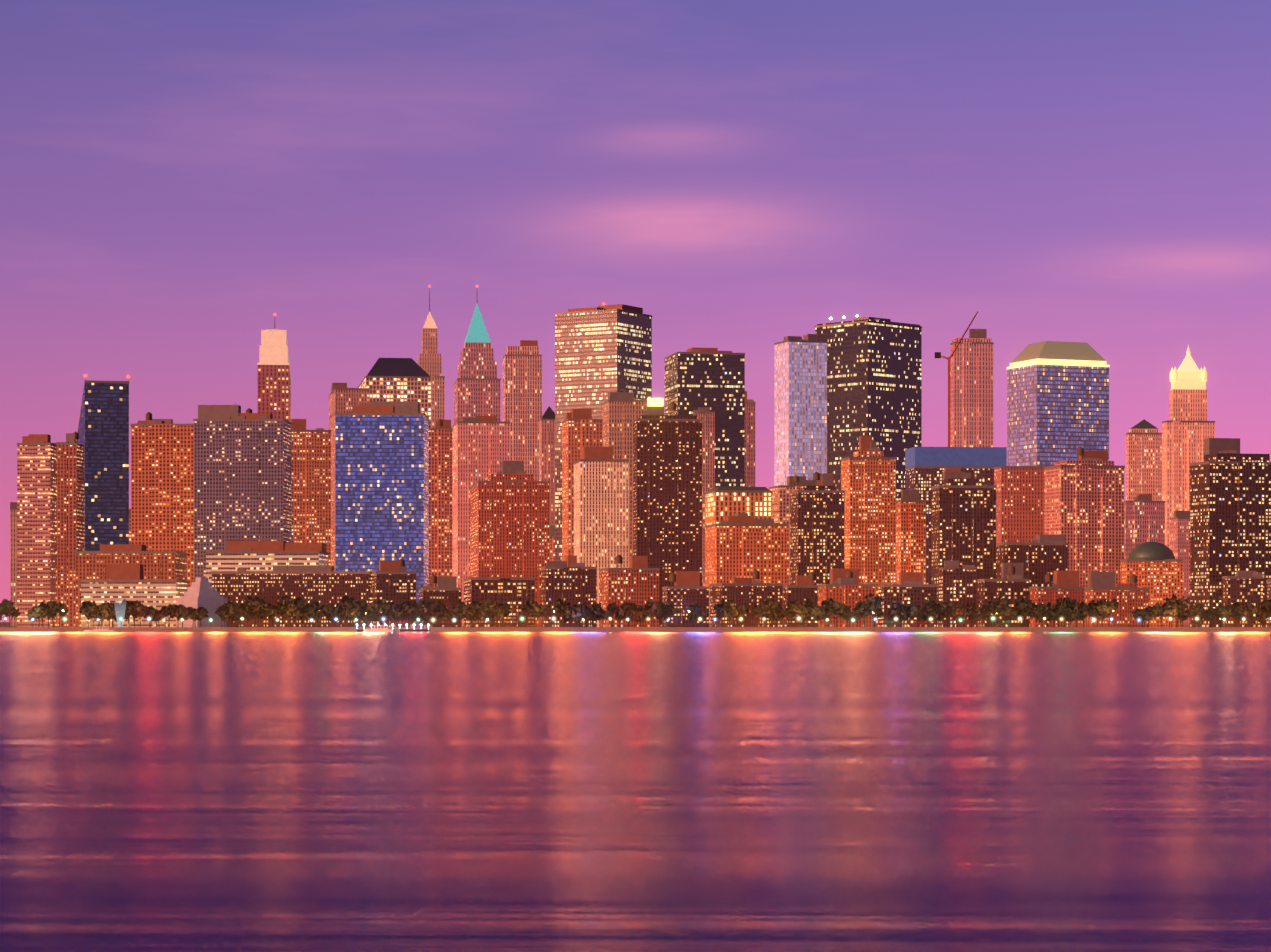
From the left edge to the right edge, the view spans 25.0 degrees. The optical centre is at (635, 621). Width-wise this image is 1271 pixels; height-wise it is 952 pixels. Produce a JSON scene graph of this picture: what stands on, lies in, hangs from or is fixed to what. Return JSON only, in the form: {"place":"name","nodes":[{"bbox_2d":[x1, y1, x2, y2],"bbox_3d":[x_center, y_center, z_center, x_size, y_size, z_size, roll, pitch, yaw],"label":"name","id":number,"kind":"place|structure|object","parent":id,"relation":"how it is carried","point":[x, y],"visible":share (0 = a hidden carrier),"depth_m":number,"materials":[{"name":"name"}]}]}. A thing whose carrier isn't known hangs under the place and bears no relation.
{"place":"outdoors","nodes":[
{"label":"outdoors","id":0,"kind":"place"},
{"bbox_2d":[75,544,186,626],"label":"building","id":1,"kind":"structure","parent":0,"point":[158,565],"depth_m":1547.79,"materials":[{"name":"brick"}]},
{"bbox_2d":[80,564,187,626],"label":"building","id":2,"kind":"structure","parent":0,"point":[126,582],"depth_m":1502.75,"materials":[{"name":"concrete"}]},
{"bbox_2d":[131,412,193,591],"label":"building","id":3,"kind":"structure","parent":0,"point":[162,484],"depth_m":1622.57,"materials":[{"name":"brick"}]},
{"bbox_2d":[176,577,226,626],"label":"building","id":4,"kind":"structure","parent":0,"point":[201,592],"depth_m":1495.30,"materials":[{"name":"stone"}]},
{"bbox_2d":[205,541,328,581],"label":"building","id":5,"kind":"structure","parent":0,"point":[256,555],"depth_m":1572.17,"materials":[{"name":"concrete"}]},
{"bbox_2d":[211,565,371,626],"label":"building","id":6,"kind":"structure","parent":0,"point":[326,585],"depth_m":1513.51,"materials":[{"name":"concrete"}]},
{"bbox_2d":[289,419,330,565],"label":"building","id":7,"kind":"structure","parent":0,"point":[310,486],"depth_m":1803.29,"materials":[{"name":"brick"}]},
{"bbox_2d":[329,383,369,570],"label":"building","id":8,"kind":"structure","parent":0,"point":[343,398],"depth_m":2106.41,"materials":[{"name":"brick"}]},
{"bbox_2d":[335,401,428,626],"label":"building","id":9,"kind":"structure","parent":0,"point":[382,480],"depth_m":1651.32,"materials":[{"name":"glass"}]},
{"bbox_2d":[371,558,416,626],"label":"building","id":10,"kind":"structure","parent":0,"point":[394,582],"depth_m":1498.69,"materials":[{"name":"brick"}]},
{"bbox_2d":[417,285,444,427],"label":"building","id":11,"kind":"structure","parent":0,"point":[429,360],"depth_m":2609.02,"materials":[{"name":"brown stone"}]},
{"bbox_2d":[418,574,461,626],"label":"building","id":12,"kind":"structure","parent":0,"point":[446,591],"depth_m":1504.45,"materials":[{"name":"brick"}]},
{"bbox_2d":[429,419,452,587],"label":"building","id":13,"kind":"structure","parent":0,"point":[440,498],"depth_m":1901.55,"materials":[{"name":"brick"}]},
{"bbox_2d":[454,285,500,423],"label":"building","id":14,"kind":"structure","parent":0,"point":[477,386],"depth_m":2506.89,"materials":[{"name":"stone"}]},
{"bbox_2d":[451,409,509,625],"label":"building","id":15,"kind":"structure","parent":0,"point":[480,448],"depth_m":1951.79,"materials":[{"name":"brick"}]},
{"bbox_2d":[503,340,541,480],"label":"building","id":16,"kind":"structure","parent":0,"point":[522,388],"depth_m":2351.43,"materials":[{"name":"brick"}]},
{"bbox_2d":[538,406,554,524],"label":"building","id":17,"kind":"structure","parent":0,"point":[546,421],"depth_m":2300.84,"materials":[{"name":"stone"}]},
{"bbox_2d":[541,556,596,626],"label":"building","id":18,"kind":"structure","parent":0,"point":[571,580],"depth_m":1505.92,"materials":[{"name":"brick"}]},
{"bbox_2d":[562,409,602,560],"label":"building","id":19,"kind":"structure","parent":0,"point":[581,428],"depth_m":1851.28,"materials":[{"name":"brick"}]},
{"bbox_2d":[0,622,1189,626],"bbox_3d":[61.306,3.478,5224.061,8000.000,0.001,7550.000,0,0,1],"label":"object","id":20,"kind":"structure","parent":0,"point":[2,624],"depth_m":2274.29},
{"bbox_2d":[10,502,16,625],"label":"building","id":21,"kind":"structure","parent":20,"relation":"on","point":[13,551],"depth_m":2018.77,"materials":[{"name":"red brick"}]},
{"bbox_2d":[17,434,55,626],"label":"building","id":22,"kind":"structure","parent":20,"relation":"on","point":[36,519],"depth_m":1653.71,"materials":[{"name":"brick"}]},
{"bbox_2d":[53,431,83,626],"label":"building","id":23,"kind":"structure","parent":20,"relation":"on","point":[69,496],"depth_m":1668.43,"materials":[{"name":"brick"}]},
{"bbox_2d":[76,380,128,550],"bbox_3d":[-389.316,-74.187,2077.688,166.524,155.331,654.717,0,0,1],"label":"building","id":24,"kind":"structure","parent":20,"relation":"on","point":[103,429],"depth_m":1756.27,"materials":[{"name":"glass"}]},
{"bbox_2d":[114,600,125,626],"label":"fountain","id":25,"kind":"object","parent":20,"relation":"on","point":[120,613],"visible":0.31,"depth_m":1460.29,"materials":[{"name":"liquid"}]},
{"bbox_2d":[129,509,130,543],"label":"building","id":26,"kind":"structure","parent":20,"relation":"on","point":[129,526],"depth_m":2160.50,"materials":[{"name":"brick"}]},
{"bbox_2d":[193,402,291,581],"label":"building","id":27,"kind":"structure","parent":20,"relation":"on","point":[242,476],"depth_m":1602.05,"materials":[{"name":"brick"}]},
{"bbox_2d":[257,313,290,420],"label":"building","id":28,"kind":"structure","parent":20,"relation":"on","point":[274,385],"depth_m":2166.56,"materials":[{"name":"stone"}]},
{"bbox_2d":[358,358,431,427],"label":"building","id":29,"kind":"structure","parent":20,"relation":"on","point":[396,379],"depth_m":2258.30,"materials":[{"name":"stone"}]},
{"bbox_2d":[464,577,534,626],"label":"building","id":30,"kind":"structure","parent":20,"relation":"on","point":[515,593],"depth_m":1512.47,"materials":[{"name":"brick"}]},
{"bbox_2d":[470,461,549,626],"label":"building","id":31,"kind":"structure","parent":20,"relation":"on","point":[510,519],"depth_m":1522.13,"materials":[{"name":"red brick"}]},
{"bbox_2d":[550,525,554,560],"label":"building","id":32,"kind":"structure","parent":20,"relation":"on","point":[552,542],"depth_m":2208.08,"materials":[{"name":"stone"}]},
{"bbox_2d":[0,593,1270,626],"bbox_3d":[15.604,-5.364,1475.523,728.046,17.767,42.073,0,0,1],"label":"trees","id":33,"kind":"object","parent":20,"relation":"on","point":[1067,609],"visible":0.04,"depth_m":1471.11,"materials":[{"name":"green plant"}]},
{"bbox_2d":[5,610,1269,626],"bbox_3d":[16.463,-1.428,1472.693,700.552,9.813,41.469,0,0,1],"label":"street lamps","id":34,"kind":"object","parent":20,"relation":"on","point":[688,611],"visible":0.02,"depth_m":1457.44,"materials":[{"name":"metal"}]},
{"bbox_2d":[693,407,714,585],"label":"building","id":35,"kind":"structure","parent":20,"relation":"on","point":[706,415],"depth_m":1797.47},
{"bbox_2d":[705,487,771,524],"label":"building","id":36,"kind":"structure","parent":20,"relation":"on","point":[721,503],"depth_m":1702.56,"materials":[{"name":"orange concrete"}]},
{"bbox_2d":[704,513,787,626],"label":"building","id":37,"kind":"structure","parent":20,"relation":"on","point":[741,545],"depth_m":1601.03,"materials":[{"name":"brick"}]},
{"bbox_2d":[769,475,817,584],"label":"building","id":38,"kind":"structure","parent":20,"relation":"on","point":[781,504],"depth_m":1899.66,"materials":[{"name":"concrete"}]},
{"bbox_2d":[774,334,826,485],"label":"skyscraper","id":39,"kind":"structure","parent":20,"relation":"on","point":[800,406],"depth_m":2004.23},
{"bbox_2d":[790,471,844,584],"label":"building","id":40,"kind":"structure","parent":20,"relation":"on","point":[818,530],"depth_m":1540.47,"materials":[{"name":"brick"}]},
{"bbox_2d":[815,317,921,499],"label":"building","id":41,"kind":"structure","parent":20,"relation":"on","point":[874,377],"depth_m":2217.27,"materials":[{"name":"black glass"}]},
{"bbox_2d":[841,436,895,626],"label":"high-rise building","id":42,"kind":"structure","parent":20,"relation":"on","point":[868,477],"depth_m":1579.50,"materials":[{"name":"brick"}]},
{"bbox_2d":[896,489,925,583],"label":"high-rise building","id":43,"kind":"structure","parent":20,"relation":"on","point":[910,531],"depth_m":1598.58,"materials":[{"name":"brick"}]},
{"bbox_2d":[905,466,993,583],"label":"building","id":44,"kind":"structure","parent":20,"relation":"on","point":[923,479],"depth_m":1898.54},
{"bbox_2d":[905,447,1006,467],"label":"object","id":45,"kind":"object","parent":44,"relation":"on","point":[959,456],"visible":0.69,"depth_m":1900.91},
{"bbox_2d":[935,311,977,446],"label":"tower crane","id":46,"kind":"object","parent":20,"relation":"on","point":[938,355],"visible":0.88,"depth_m":2475.37,"materials":[{"name":"metal"}]},
{"bbox_2d":[931,468,996,626],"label":"building","id":47,"kind":"structure","parent":20,"relation":"on","point":[963,518],"depth_m":1529.40,"materials":[{"name":"brick"}]},
{"bbox_2d":[950,329,993,446],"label":"skyscraper","id":48,"kind":"structure","parent":20,"relation":"on","point":[971,392],"depth_m":2497.03,"materials":[{"name":"concrete"}]},
{"bbox_2d":[994,466,1046,542],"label":"building","id":49,"kind":"structure","parent":20,"relation":"on","point":[1019,503],"depth_m":1713.49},
{"bbox_2d":[996,534,1068,626],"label":"low-rise building","id":50,"kind":"structure","parent":20,"relation":"on","point":[1040,556],"depth_m":1518.39,"materials":[{"name":"brick"}]},
{"bbox_2d":[1007,341,1109,465],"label":"building","id":51,"kind":"structure","parent":20,"relation":"on","point":[1057,401],"depth_m":1757.58,"materials":[{"name":"blue glass"}]},
{"bbox_2d":[1044,447,1124,626],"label":"building","id":52,"kind":"structure","parent":20,"relation":"on","point":[1084,503],"depth_m":1545.82,"materials":[{"name":"brick"}]},
{"bbox_2d":[1126,419,1161,500],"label":"building","id":53,"kind":"structure","parent":20,"relation":"on","point":[1144,456],"depth_m":2295.48,"materials":[{"name":"brown brick"}]},
{"bbox_2d":[1124,494,1164,558],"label":"building","id":54,"kind":"structure","parent":20,"relation":"on","point":[1144,518],"depth_m":2190.43,"materials":[{"name":"brick"}]},
{"bbox_2d":[1120,542,1182,626],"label":"domed building","id":55,"kind":"structure","parent":20,"relation":"on","point":[1156,568],"depth_m":1516.12,"materials":[{"name":"orange brick"}]},
{"bbox_2d":[1170,511,1189,624],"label":"building","id":56,"kind":"structure","parent":20,"relation":"on","point":[1180,534],"depth_m":2276.58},
{"bbox_2d":[1162,389,1214,547],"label":"skyscraper","id":57,"kind":"structure","parent":20,"relation":"on","point":[1188,428],"depth_m":2395.96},
{"bbox_2d":[1170,344,1206,389],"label":"crown","id":58,"kind":"object","parent":57,"relation":"on","point":[1188,374],"visible":0.98,"depth_m":2399.85,"materials":[{"name":"yellow metal"}]},
{"bbox_2d":[1190,438,1270,626],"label":"high-rise building","id":59,"kind":"structure","parent":20,"relation":"on","point":[1230,509],"depth_m":1519.38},
{"bbox_2d":[574,446,628,626],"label":"building","id":60,"kind":"structure","parent":0,"point":[601,507],"depth_m":1701.69,"materials":[{"name":"brick"}]},
{"bbox_2d":[555,304,651,560],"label":"building","id":61,"kind":"structure","parent":0,"point":[602,352],"depth_m":2167.83,"materials":[{"name":"glass"}]},
{"bbox_2d":[602,392,647,567],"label":"building","id":62,"kind":"structure","parent":0,"point":[622,411],"depth_m":2000.44,"materials":[{"name":"stone"}]},
{"bbox_2d":[599,555,658,626],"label":"building","id":63,"kind":"structure","parent":0,"point":[637,582],"depth_m":1499.60,"materials":[{"name":"brick"}]},
{"bbox_2d":[0,632,1270,951],"bbox_3d":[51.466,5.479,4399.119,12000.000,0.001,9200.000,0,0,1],"label":"river water","id":64,"kind":"structure","parent":0,"point":[634,790],"depth_m":91.90,"materials":[{"name":"purple liquid"}]},
{"bbox_2d":[84,627,119,631],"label":"boat","id":65,"kind":"object","parent":64,"relation":"on","point":[101,629],"visible":0.81,"depth_m":1421.44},
{"bbox_2d":[356,623,429,631],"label":"pier","id":66,"kind":"structure","parent":64,"relation":"on","point":[379,628],"depth_m":1431.36,"materials":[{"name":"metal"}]},
{"bbox_2d":[0,625,1270,631],"bbox_3d":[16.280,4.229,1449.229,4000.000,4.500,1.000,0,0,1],"label":"sea wall","id":67,"kind":"structure","parent":64,"relation":"on","point":[667,629],"depth_m":1448.71,"materials":[{"name":"stone"}]},
{"bbox_2d":[0,0,1270,621],"label":"sky","id":68,"kind":"structure","parent":0,"point":[177,177],"materials":[{"name":"purple"}]},
{"bbox_2d":[633,402,702,626],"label":"building","id":69,"kind":"structure","parent":0,"point":[667,495],"depth_m":1559.98,"materials":[{"name":"brick"}]},
{"bbox_2d":[648,398,662,405],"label":"roof sign","id":70,"kind":"object","parent":69,"relation":"on","point":[655,401],"visible":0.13,"depth_m":1569.40,"materials":[{"name":"metal"}]},
{"bbox_2d":[662,571,709,626],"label":"building","id":71,"kind":"structure","parent":0,"point":[684,592],"depth_m":1501.68,"materials":[{"name":"brick"}]},
{"bbox_2d":[664,347,744,487],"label":"building","id":72,"kind":"structure","parent":0,"point":[713,379],"depth_m":2055.22,"materials":[{"name":"glass"}]},
{"bbox_2d":[710,570,782,626],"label":"building","id":73,"kind":"structure","parent":0,"point":[750,592],"depth_m":1509.74,"materials":[{"name":"brick"}]},
{"bbox_2d":[745,391,755,486],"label":"building","id":74,"kind":"structure","parent":0,"point":[750,442],"depth_m":2099.91,"materials":[{"name":"brick"}]},
{"bbox_2d":[783,572,817,626],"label":"building","id":75,"kind":"structure","parent":0,"point":[802,589],"depth_m":1508.41,"materials":[{"name":"brick"}]},
{"bbox_2d":[818,568,875,626],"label":"building","id":76,"kind":"structure","parent":0,"point":[845,587],"depth_m":1502.09,"materials":[{"name":"brick"}]},
{"bbox_2d":[878,572,936,626],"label":"building","id":77,"kind":"structure","parent":0,"point":[909,588],"depth_m":1499.00,"materials":[{"name":"brick"}]},
{"bbox_2d":[939,560,976,626],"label":"building","id":78,"kind":"structure","parent":0,"point":[957,584],"depth_m":1506.30,"materials":[{"name":"brown brick"}]},
{"bbox_2d":[977,563,1028,626],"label":"building","id":79,"kind":"structure","parent":0,"point":[1012,584],"depth_m":1500.30,"materials":[{"name":"brick"}]},
{"bbox_2d":[1029,571,1083,626],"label":"building","id":80,"kind":"structure","parent":0,"point":[1065,584],"depth_m":1505.02,"materials":[{"name":"brick"}]},
{"bbox_2d":[1086,564,1148,626],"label":"building","id":81,"kind":"structure","parent":0,"point":[1131,596],"depth_m":1505.34,"materials":[{"name":"brick"}]},
{"bbox_2d":[1222,571,1263,626],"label":"building","id":82,"kind":"structure","parent":0,"point":[1242,588],"depth_m":1495.83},
{"bbox_2d":[1266,579,1270,626],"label":"building","id":83,"kind":"structure","parent":0,"point":[1268,581],"depth_m":1512.65,"materials":[{"name":"brick"}]},
{"bbox_3d":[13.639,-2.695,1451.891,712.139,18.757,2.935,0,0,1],"label":"shore light glare","id":84,"kind":"object","parent":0,"visible":0},
{"bbox_2d":[3,616,1270,623],"bbox_3d":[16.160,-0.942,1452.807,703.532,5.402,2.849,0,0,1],"label":"lamp halos","id":85,"kind":"object","parent":84,"relation":"attached to","point":[1170,618],"visible":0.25,"depth_m":1452.84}
]}

